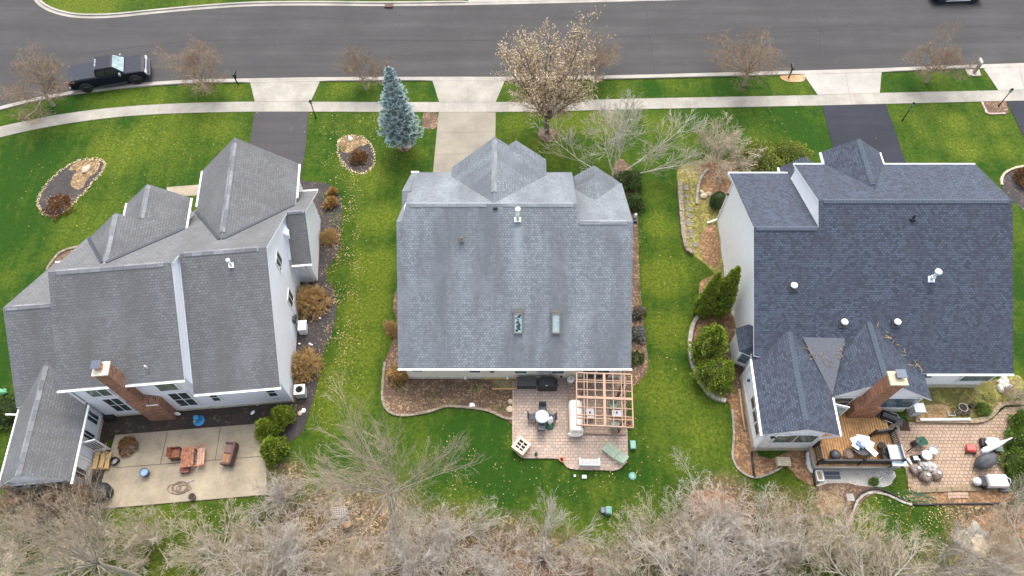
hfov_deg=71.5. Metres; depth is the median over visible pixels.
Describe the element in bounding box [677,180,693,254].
edging row
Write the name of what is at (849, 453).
chair
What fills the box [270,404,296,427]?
bush
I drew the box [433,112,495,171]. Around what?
concrete driveway
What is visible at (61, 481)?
window
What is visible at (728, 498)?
leaf bed
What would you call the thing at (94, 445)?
door leaf
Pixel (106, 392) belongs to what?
window
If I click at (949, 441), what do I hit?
terrace patio
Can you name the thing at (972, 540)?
garden stone
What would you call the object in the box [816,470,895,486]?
white gravel bed
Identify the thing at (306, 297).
tan twig shrub
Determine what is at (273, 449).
arborvitae
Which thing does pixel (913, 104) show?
lamp post
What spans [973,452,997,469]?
covered mower
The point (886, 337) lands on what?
roof twigs
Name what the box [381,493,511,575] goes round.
bare shrub
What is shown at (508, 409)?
garden stone
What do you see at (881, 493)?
edging row
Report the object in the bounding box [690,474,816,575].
bare shrub
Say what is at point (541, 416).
patio table
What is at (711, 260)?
leaf bed
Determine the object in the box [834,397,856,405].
window
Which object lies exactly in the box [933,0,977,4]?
parked car
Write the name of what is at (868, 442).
white sheet
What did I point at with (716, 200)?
clipped cone shrub
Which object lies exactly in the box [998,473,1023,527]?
bare tree
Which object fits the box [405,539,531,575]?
bare tree
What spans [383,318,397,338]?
tan twig shrub
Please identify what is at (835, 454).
fire bowl
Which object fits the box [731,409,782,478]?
edging row
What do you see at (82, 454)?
door
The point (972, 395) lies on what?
terrace bed
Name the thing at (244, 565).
bare shrub
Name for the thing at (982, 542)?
garden stone
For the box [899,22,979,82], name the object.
street tree
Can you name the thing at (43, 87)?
street tree
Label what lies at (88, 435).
window
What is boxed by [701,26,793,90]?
street tree
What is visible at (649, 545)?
bare shrub
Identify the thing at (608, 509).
utility box
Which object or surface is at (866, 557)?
bare shrub
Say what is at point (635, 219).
garden lantern
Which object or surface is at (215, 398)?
window
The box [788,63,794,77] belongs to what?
mailbox
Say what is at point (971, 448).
red wagon
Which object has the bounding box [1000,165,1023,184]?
edging row
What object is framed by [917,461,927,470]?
rubbish bag
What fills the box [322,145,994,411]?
bed sprigs
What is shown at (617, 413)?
side table
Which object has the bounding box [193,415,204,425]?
blue fountain
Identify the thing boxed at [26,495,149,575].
bare shrub
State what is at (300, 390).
air conditioner
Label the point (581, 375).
door
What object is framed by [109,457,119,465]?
coiled hose
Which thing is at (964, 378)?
window
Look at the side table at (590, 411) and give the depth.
44.39 m
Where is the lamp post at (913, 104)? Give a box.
[901,102,914,120]
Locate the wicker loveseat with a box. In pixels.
[220,442,238,465]
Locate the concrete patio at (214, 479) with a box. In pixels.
[97,424,266,507]
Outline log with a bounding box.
[737,389,745,429]
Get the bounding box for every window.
[10,484,27,488]
[24,483,41,487]
[37,482,52,485]
[51,480,68,483]
[75,466,86,479]
[83,389,115,397]
[83,429,95,439]
[87,410,99,425]
[99,397,135,411]
[152,383,181,391]
[165,391,200,406]
[208,395,223,401]
[264,390,279,397]
[275,249,282,272]
[287,287,293,309]
[468,371,481,373]
[514,371,527,373]
[550,371,565,373]
[736,353,750,363]
[750,395,755,410]
[752,408,757,423]
[754,420,759,436]
[769,435,821,443]
[790,433,814,435]
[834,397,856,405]
[880,397,922,407]
[955,376,995,381]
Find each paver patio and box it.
[515,379,627,467]
[568,376,625,434]
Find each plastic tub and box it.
[920,450,931,460]
[928,446,938,454]
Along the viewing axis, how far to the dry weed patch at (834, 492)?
42.27 m
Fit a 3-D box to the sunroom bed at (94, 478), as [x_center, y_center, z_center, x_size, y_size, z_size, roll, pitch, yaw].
[-27.238,12.012,42.709,6.631,0.054,3.314,0,60,0]
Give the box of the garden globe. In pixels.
[0,388,7,396]
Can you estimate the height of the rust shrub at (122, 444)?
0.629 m
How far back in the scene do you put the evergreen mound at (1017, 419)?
44.13 m
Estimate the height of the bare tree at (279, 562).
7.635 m
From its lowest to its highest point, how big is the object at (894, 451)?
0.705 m
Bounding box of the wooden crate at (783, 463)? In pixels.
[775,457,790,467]
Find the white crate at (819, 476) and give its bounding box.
[814,470,824,481]
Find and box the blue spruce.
[376,67,424,149]
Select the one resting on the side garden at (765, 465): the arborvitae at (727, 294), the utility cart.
the arborvitae at (727, 294)
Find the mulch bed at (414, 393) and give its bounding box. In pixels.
[384,289,511,423]
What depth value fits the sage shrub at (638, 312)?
48.24 m
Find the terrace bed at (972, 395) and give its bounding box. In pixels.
[906,374,1023,420]
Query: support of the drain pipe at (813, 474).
on the lawn at (678, 406)
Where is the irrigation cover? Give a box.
[628,472,635,479]
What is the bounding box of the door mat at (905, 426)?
[900,421,909,430]
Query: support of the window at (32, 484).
in the dark grey roof house at (153, 303)
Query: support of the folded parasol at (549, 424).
on the paver patio at (557, 440)
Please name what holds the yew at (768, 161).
on the lawn side garden at (684, 177)
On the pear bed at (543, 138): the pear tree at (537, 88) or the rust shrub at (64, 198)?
the pear tree at (537, 88)
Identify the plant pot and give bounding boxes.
[139,468,149,476]
[188,493,195,499]
[877,441,885,449]
[957,403,967,411]
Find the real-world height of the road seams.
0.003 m
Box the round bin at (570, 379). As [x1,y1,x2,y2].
[567,376,574,383]
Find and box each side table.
[586,408,593,419]
[611,410,621,417]
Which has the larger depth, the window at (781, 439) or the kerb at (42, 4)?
the kerb at (42, 4)
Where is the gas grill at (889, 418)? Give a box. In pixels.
[875,410,902,426]
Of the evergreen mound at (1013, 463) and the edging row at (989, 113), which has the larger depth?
the edging row at (989, 113)
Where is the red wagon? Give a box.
[965,444,976,454]
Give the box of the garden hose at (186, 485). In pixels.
[167,479,193,493]
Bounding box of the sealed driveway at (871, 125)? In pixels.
[822,104,905,162]
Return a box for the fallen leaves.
[0,20,1023,575]
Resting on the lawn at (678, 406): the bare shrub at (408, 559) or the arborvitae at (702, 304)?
the bare shrub at (408, 559)
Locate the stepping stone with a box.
[685,219,691,225]
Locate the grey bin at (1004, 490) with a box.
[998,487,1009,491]
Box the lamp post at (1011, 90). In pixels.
[998,88,1013,106]
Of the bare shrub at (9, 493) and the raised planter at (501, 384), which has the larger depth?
the raised planter at (501, 384)
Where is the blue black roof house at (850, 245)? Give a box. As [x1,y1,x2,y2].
[707,138,1013,469]
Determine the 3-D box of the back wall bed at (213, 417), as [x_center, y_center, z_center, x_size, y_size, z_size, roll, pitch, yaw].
[-19.804,8.251,44.883,13.877,0.049,2.810,-10,60,-5]
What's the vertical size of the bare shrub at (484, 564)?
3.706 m
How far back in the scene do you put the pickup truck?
58.48 m
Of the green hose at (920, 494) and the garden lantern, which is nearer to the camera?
the green hose at (920, 494)
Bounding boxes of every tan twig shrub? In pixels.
[290,345,325,384]
[294,281,334,322]
[319,226,340,246]
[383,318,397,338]
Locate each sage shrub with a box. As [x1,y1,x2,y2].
[632,306,646,320]
[632,325,646,343]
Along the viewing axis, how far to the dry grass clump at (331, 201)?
52.82 m
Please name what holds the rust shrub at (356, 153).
on the round island bed at (346, 157)
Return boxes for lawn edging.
[851,488,999,511]
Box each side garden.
[677,160,740,273]
[692,272,822,485]
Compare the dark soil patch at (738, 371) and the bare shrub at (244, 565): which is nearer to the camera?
the bare shrub at (244, 565)
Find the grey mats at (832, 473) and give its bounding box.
[824,472,840,478]
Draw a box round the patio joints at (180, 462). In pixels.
[103,427,266,508]
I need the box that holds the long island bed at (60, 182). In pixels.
[38,159,104,215]
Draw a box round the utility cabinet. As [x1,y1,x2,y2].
[907,403,925,416]
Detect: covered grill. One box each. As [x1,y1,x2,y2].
[92,482,113,501]
[538,377,557,390]
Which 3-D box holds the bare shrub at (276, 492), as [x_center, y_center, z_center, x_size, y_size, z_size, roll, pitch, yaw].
[-13.609,11.979,41.112,5.437,2.926,3.243,-10,60,-6]
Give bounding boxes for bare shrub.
[0,473,65,522]
[0,505,37,575]
[7,480,78,538]
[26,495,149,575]
[43,464,104,526]
[99,497,195,575]
[153,495,265,575]
[204,516,297,575]
[214,488,361,575]
[230,467,324,525]
[289,525,395,575]
[345,501,483,575]
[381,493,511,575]
[452,511,535,575]
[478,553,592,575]
[569,530,639,575]
[594,487,720,575]
[643,477,756,575]
[670,448,812,575]
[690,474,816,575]
[694,112,766,184]
[761,484,863,575]
[801,508,897,575]
[861,498,947,575]
[948,503,1023,575]
[1002,380,1023,408]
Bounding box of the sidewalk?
[0,90,1023,137]
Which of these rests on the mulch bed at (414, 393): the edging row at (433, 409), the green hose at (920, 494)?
the edging row at (433, 409)
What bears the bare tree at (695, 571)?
on the lawn at (678, 406)
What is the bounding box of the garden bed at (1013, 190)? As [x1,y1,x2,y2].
[1001,168,1023,209]
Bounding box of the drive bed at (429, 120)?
[422,112,437,128]
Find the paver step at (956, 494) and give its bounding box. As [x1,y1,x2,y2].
[947,492,967,497]
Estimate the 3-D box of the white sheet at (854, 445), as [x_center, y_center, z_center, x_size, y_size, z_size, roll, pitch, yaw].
[20.617,9.317,42.454,0.450,0.012,0.600,34,66,18]
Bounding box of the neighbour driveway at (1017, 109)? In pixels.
[1007,101,1023,135]
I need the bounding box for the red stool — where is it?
[179,467,190,473]
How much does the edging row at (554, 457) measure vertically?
0.148 m
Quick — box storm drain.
[384,4,392,7]
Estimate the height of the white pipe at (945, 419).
0.120 m
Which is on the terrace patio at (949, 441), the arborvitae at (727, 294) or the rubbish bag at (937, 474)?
the rubbish bag at (937, 474)
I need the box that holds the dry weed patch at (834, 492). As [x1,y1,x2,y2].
[816,489,844,518]
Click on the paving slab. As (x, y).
(849, 496)
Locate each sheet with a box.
[851,438,859,449]
[855,440,863,448]
[857,434,869,440]
[861,437,874,447]
[865,445,877,456]
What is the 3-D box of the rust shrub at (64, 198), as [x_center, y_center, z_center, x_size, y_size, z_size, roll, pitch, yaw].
[-33.842,-6.116,52.771,2.465,0.681,2.321,-29,64,-16]
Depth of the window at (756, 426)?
43.08 m
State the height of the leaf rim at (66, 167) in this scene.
0.010 m
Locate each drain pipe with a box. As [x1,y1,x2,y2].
[750,451,755,477]
[812,470,815,484]
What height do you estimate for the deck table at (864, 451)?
0.690 m
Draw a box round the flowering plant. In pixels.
[868,477,879,485]
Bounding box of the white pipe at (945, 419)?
[920,418,970,420]
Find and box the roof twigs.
[805,322,921,371]
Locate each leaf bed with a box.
[687,489,736,521]
[698,162,745,199]
[699,225,719,265]
[908,491,1014,505]
[916,404,949,417]
[966,505,1023,574]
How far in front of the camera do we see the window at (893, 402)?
43.66 m
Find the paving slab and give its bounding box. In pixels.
[846,493,854,500]
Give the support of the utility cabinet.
on the terrace bed at (972, 395)
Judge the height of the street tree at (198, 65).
5.143 m
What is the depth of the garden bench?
42.94 m
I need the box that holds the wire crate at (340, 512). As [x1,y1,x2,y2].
[333,506,346,519]
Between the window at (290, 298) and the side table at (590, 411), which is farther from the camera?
the window at (290, 298)
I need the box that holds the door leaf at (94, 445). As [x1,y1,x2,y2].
[82,439,109,451]
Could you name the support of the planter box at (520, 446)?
on the paver patio at (557, 440)
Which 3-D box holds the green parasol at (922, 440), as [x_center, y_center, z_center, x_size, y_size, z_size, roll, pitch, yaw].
[24.817,9.580,43.700,1.421,0.629,0.589,-16,61,-9]
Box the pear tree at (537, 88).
[490,6,615,136]
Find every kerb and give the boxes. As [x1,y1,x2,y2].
[0,63,1023,110]
[34,0,661,17]
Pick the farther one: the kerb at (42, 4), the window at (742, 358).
the kerb at (42, 4)
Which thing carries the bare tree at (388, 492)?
on the lawn at (678, 406)
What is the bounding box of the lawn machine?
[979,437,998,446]
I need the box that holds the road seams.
[81,8,1012,72]
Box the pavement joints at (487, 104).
[91,66,1023,154]
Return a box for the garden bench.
[579,458,599,468]
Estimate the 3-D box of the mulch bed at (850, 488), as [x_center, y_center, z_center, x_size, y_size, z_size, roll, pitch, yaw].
[19.888,12.422,42.470,3.909,0.058,2.754,-37,66,-19]
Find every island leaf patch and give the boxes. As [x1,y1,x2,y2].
[69,159,99,189]
[339,137,367,152]
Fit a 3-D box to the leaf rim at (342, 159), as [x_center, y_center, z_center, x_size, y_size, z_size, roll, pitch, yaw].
[-12.236,-10.505,55.682,3.321,0.010,4.098,0,60,0]
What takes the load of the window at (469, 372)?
in the pale grey roof house at (514, 259)
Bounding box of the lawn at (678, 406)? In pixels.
[0,0,1023,575]
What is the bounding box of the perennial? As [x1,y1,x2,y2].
[631,349,644,365]
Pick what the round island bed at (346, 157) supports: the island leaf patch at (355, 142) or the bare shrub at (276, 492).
the island leaf patch at (355, 142)
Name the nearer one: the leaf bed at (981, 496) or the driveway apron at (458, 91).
the leaf bed at (981, 496)
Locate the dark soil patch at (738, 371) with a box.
[724,338,743,394]
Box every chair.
[165,446,181,460]
[527,411,535,422]
[537,423,545,433]
[538,401,546,410]
[548,412,557,422]
[601,441,628,464]
[608,400,617,410]
[610,421,618,431]
[841,447,854,458]
[877,445,888,456]
[877,451,888,458]
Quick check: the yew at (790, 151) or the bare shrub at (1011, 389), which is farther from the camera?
the yew at (790, 151)
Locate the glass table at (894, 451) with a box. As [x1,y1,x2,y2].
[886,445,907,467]
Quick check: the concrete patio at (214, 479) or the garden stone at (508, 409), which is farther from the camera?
the garden stone at (508, 409)
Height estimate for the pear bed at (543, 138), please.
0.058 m
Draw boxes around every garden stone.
[81,165,90,172]
[505,406,511,411]
[700,193,707,198]
[953,534,975,549]
[966,526,977,535]
[969,520,981,533]
[970,546,986,558]
[973,534,990,553]
[980,530,990,542]
[996,379,1004,384]
[998,386,1003,393]
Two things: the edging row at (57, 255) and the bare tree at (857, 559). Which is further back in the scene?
the edging row at (57, 255)
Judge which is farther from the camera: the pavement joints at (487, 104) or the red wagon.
the pavement joints at (487, 104)
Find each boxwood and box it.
[612,169,643,194]
[626,192,645,211]
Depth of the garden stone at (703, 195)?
53.43 m
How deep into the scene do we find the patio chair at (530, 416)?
44.41 m
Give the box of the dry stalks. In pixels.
[45,155,945,513]
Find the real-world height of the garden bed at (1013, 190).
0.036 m
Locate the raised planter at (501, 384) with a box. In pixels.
[484,378,516,389]
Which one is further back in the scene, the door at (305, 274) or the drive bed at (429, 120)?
the drive bed at (429, 120)
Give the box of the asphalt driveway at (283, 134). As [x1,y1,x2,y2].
[250,112,308,176]
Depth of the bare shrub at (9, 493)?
40.50 m
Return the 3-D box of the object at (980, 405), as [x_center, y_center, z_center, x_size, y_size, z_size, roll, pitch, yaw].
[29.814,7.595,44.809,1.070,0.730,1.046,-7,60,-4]
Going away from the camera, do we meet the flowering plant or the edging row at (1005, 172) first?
the flowering plant
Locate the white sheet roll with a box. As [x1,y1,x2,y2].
[806,452,812,472]
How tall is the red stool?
0.355 m
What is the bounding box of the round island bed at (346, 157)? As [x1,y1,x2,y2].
[338,135,374,172]
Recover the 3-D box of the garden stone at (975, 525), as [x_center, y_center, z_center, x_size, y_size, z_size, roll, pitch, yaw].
[26.938,14.068,41.399,0.751,0.449,1.099,0,60,0]
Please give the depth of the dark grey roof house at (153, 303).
41.69 m
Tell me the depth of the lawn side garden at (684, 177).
52.88 m
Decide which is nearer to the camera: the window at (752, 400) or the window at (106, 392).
the window at (106, 392)
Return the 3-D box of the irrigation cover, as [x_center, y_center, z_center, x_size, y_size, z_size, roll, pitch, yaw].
[7.292,11.384,43.036,0.480,0.075,0.480,0,60,0]
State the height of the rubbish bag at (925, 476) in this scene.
0.720 m
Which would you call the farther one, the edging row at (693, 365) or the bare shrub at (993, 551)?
the edging row at (693, 365)
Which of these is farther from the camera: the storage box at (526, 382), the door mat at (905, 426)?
the storage box at (526, 382)
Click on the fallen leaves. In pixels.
(444, 452)
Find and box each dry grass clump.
[321,195,338,209]
[326,187,337,195]
[385,364,409,388]
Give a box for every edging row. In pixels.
[46,246,76,269]
[381,362,511,419]
[512,381,626,470]
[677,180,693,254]
[687,315,725,402]
[695,168,708,204]
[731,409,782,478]
[819,491,911,532]
[907,468,997,492]
[914,400,1023,423]
[980,102,1005,114]
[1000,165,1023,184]
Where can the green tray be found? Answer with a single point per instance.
(999, 449)
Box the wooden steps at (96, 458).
[92,451,111,469]
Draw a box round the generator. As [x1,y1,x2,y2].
[298,320,307,334]
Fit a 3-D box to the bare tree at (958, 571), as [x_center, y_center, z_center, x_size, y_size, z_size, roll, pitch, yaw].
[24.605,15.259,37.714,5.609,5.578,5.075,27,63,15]
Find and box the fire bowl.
[830,449,840,458]
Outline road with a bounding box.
[0,0,1023,105]
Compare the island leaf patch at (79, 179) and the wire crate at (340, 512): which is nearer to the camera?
the wire crate at (340, 512)
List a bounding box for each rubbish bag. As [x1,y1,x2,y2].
[909,464,922,475]
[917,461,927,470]
[918,471,932,482]
[926,461,937,471]
[931,468,942,480]
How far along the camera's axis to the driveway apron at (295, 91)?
59.09 m
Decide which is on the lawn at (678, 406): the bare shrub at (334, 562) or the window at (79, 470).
the bare shrub at (334, 562)
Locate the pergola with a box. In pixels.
[576,372,633,431]
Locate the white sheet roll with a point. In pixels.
(808, 465)
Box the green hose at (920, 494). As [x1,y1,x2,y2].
[896,491,935,503]
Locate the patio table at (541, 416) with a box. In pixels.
[535,410,548,423]
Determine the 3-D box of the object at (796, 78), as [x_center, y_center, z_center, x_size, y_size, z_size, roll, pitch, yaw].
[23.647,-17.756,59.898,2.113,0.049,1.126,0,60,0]
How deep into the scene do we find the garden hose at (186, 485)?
42.63 m
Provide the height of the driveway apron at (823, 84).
0.054 m
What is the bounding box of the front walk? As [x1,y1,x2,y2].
[167,185,198,195]
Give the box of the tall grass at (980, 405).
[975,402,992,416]
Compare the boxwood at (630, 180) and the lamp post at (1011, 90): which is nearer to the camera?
the boxwood at (630, 180)
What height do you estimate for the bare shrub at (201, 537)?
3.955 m
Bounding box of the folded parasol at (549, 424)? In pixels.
[545,417,553,429]
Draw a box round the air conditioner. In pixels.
[293,384,306,398]
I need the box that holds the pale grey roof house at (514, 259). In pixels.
[396,137,632,379]
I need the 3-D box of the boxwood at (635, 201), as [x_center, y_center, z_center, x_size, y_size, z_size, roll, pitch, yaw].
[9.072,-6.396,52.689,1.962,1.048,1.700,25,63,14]
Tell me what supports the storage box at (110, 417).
on the back wall bed at (213, 417)
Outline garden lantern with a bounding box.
[633,213,637,222]
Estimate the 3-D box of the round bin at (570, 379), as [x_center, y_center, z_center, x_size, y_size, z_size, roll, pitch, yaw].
[3.783,5.961,45.780,0.500,0.645,0.492,0,60,0]
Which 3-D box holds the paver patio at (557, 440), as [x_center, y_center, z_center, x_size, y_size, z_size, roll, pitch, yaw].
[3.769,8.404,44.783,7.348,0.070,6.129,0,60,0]
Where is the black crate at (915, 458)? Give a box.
[910,454,921,462]
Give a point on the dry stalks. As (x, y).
(507, 397)
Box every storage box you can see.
[103,414,116,420]
[517,377,535,388]
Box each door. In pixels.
[79,450,93,463]
[296,266,313,281]
[580,371,610,377]
[836,404,849,416]
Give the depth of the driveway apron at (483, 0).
64.73 m
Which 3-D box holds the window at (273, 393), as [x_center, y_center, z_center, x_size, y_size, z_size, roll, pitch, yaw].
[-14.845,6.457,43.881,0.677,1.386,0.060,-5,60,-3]
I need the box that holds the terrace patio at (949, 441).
[888,406,1023,491]
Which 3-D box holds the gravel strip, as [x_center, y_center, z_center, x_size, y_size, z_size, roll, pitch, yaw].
[15.333,-1.929,50.739,0.680,0.087,9.342,3,60,2]
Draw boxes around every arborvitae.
[253,416,284,442]
[259,434,289,465]
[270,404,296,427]
[680,322,729,370]
[689,351,735,397]
[692,271,722,319]
[710,265,740,317]
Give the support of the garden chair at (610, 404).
on the raised paver patio at (591, 403)
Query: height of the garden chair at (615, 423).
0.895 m
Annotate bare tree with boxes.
[0,445,140,575]
[0,535,102,575]
[195,503,315,575]
[288,367,484,575]
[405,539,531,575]
[506,485,608,575]
[618,516,778,575]
[735,501,830,575]
[800,483,941,575]
[924,518,1023,575]
[986,496,1023,575]
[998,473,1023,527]
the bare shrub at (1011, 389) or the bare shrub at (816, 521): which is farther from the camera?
the bare shrub at (1011, 389)
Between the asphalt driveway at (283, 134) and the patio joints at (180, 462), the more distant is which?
the asphalt driveway at (283, 134)
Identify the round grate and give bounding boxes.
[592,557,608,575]
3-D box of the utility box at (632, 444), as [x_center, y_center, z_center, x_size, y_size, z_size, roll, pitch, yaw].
[7.450,9.699,43.864,0.360,0.327,0.550,0,60,0]
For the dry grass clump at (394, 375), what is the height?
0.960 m
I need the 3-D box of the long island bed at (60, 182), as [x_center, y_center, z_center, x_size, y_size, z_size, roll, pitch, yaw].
[-33.801,-7.878,54.203,3.172,0.036,5.851,21,62,12]
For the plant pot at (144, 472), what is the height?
0.450 m
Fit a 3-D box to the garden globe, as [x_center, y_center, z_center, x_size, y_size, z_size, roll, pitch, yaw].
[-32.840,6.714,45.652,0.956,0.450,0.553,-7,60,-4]
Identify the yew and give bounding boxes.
[729,137,785,171]
[775,139,813,166]
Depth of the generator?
47.39 m
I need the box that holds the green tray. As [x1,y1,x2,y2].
[993,447,1003,451]
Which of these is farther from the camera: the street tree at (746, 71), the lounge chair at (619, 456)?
the street tree at (746, 71)
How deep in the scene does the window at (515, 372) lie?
45.36 m
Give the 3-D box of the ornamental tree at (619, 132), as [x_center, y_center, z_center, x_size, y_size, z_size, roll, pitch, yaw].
[7.556,-11.374,51.641,13.429,8.108,6.283,0,60,0]
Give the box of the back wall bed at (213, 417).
[99,396,308,455]
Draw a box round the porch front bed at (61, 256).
[50,249,73,266]
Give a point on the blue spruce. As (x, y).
(401, 115)
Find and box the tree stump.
[343,521,352,529]
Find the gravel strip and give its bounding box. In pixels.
[719,209,734,318]
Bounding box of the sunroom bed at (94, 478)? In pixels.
[5,461,104,515]
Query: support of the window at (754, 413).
in the blue black roof house at (850, 245)
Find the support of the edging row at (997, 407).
on the terrace bed at (972, 395)
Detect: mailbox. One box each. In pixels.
[232,70,238,84]
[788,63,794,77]
[972,58,983,72]
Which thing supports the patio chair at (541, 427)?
on the paver patio at (557, 440)
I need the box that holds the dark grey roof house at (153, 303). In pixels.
[0,137,320,494]
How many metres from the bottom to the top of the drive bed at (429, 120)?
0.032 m
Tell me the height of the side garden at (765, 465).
0.054 m
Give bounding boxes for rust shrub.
[39,193,76,219]
[117,436,138,457]
[348,149,368,164]
[1012,166,1023,186]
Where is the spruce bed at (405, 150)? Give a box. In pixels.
[397,144,412,151]
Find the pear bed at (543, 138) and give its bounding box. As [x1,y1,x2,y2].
[538,128,555,141]
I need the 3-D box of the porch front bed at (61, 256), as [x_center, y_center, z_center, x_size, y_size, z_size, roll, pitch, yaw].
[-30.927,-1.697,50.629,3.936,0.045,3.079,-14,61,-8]
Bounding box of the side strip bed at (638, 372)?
[612,159,647,389]
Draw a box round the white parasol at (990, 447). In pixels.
[973,437,1012,456]
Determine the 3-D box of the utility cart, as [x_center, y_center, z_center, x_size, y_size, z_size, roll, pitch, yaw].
[28.591,11.576,42.478,2.113,0.750,0.800,1,60,0]
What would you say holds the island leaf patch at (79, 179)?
on the long island bed at (60, 182)
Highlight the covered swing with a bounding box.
[567,400,583,436]
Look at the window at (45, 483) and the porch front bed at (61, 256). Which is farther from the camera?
the porch front bed at (61, 256)
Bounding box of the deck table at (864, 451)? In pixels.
[852,443,869,455]
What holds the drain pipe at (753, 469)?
on the side garden at (765, 465)
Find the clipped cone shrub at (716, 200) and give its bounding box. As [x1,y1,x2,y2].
[709,191,725,208]
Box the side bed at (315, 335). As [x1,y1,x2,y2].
[279,179,341,441]
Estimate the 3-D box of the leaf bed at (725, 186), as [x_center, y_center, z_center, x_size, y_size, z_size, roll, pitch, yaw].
[16.355,-8.135,54.345,4.053,0.047,3.899,0,60,0]
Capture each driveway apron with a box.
[249,79,319,100]
[432,78,505,101]
[468,0,498,0]
[802,70,881,94]
[982,65,1023,89]
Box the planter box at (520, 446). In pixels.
[511,436,530,456]
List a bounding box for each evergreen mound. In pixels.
[0,393,18,431]
[998,444,1023,485]
[1003,423,1023,453]
[1007,409,1023,428]
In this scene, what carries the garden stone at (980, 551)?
on the leaf bed at (1017, 529)
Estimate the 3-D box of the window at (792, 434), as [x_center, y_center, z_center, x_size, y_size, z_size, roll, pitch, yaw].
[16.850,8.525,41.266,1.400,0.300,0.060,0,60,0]
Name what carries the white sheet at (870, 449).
on the white sheet at (868, 442)
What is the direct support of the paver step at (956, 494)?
on the leaf bed at (981, 496)
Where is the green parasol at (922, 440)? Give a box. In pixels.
[907,436,927,451]
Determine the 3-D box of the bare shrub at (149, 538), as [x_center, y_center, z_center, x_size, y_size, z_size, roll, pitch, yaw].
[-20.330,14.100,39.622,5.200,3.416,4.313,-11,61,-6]
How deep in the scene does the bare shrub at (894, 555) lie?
39.09 m
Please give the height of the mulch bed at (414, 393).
0.058 m
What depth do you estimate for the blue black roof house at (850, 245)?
43.34 m
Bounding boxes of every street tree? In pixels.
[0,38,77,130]
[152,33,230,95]
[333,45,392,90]
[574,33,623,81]
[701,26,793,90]
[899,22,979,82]
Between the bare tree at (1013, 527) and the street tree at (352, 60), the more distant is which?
the street tree at (352, 60)
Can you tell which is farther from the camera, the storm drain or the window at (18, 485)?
the storm drain
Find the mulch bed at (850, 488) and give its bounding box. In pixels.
[817,483,882,532]
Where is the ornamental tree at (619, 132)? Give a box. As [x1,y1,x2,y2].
[525,87,711,179]
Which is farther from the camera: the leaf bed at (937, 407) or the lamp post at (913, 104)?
the lamp post at (913, 104)
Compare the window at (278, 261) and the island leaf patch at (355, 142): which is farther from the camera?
the island leaf patch at (355, 142)
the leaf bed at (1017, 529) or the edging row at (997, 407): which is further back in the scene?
the edging row at (997, 407)
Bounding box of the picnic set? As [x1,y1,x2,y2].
[180,444,204,467]
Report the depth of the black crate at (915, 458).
43.35 m
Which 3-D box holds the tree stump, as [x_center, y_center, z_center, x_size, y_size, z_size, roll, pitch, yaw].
[-9.594,13.828,41.443,0.540,0.391,0.540,0,60,0]
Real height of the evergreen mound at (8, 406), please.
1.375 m
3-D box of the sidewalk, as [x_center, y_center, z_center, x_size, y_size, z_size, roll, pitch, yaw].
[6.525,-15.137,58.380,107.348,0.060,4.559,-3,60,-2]
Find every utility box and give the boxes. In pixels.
[600,507,605,513]
[605,506,611,515]
[629,440,635,449]
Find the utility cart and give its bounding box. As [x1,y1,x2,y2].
[972,474,1011,489]
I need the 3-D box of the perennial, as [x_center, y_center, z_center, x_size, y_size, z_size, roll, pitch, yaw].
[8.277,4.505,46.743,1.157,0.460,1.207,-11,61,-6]
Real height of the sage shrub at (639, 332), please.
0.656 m
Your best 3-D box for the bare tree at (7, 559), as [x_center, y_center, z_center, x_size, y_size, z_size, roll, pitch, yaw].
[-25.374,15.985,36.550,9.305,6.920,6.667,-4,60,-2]
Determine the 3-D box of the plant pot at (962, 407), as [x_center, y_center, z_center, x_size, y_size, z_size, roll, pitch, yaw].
[28.517,7.611,45.032,0.600,0.350,0.591,0,60,0]
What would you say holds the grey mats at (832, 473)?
on the white gravel bed at (863, 477)
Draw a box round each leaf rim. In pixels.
[36,157,106,216]
[337,134,375,173]
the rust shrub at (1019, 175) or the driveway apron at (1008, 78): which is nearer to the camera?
the rust shrub at (1019, 175)
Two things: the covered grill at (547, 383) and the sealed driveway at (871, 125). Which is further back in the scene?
the sealed driveway at (871, 125)
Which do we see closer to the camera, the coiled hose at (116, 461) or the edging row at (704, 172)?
the coiled hose at (116, 461)
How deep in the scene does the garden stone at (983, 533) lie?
41.09 m
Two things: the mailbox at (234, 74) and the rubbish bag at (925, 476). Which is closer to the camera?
the rubbish bag at (925, 476)
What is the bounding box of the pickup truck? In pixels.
[67,53,150,92]
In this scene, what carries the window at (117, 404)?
in the dark grey roof house at (153, 303)

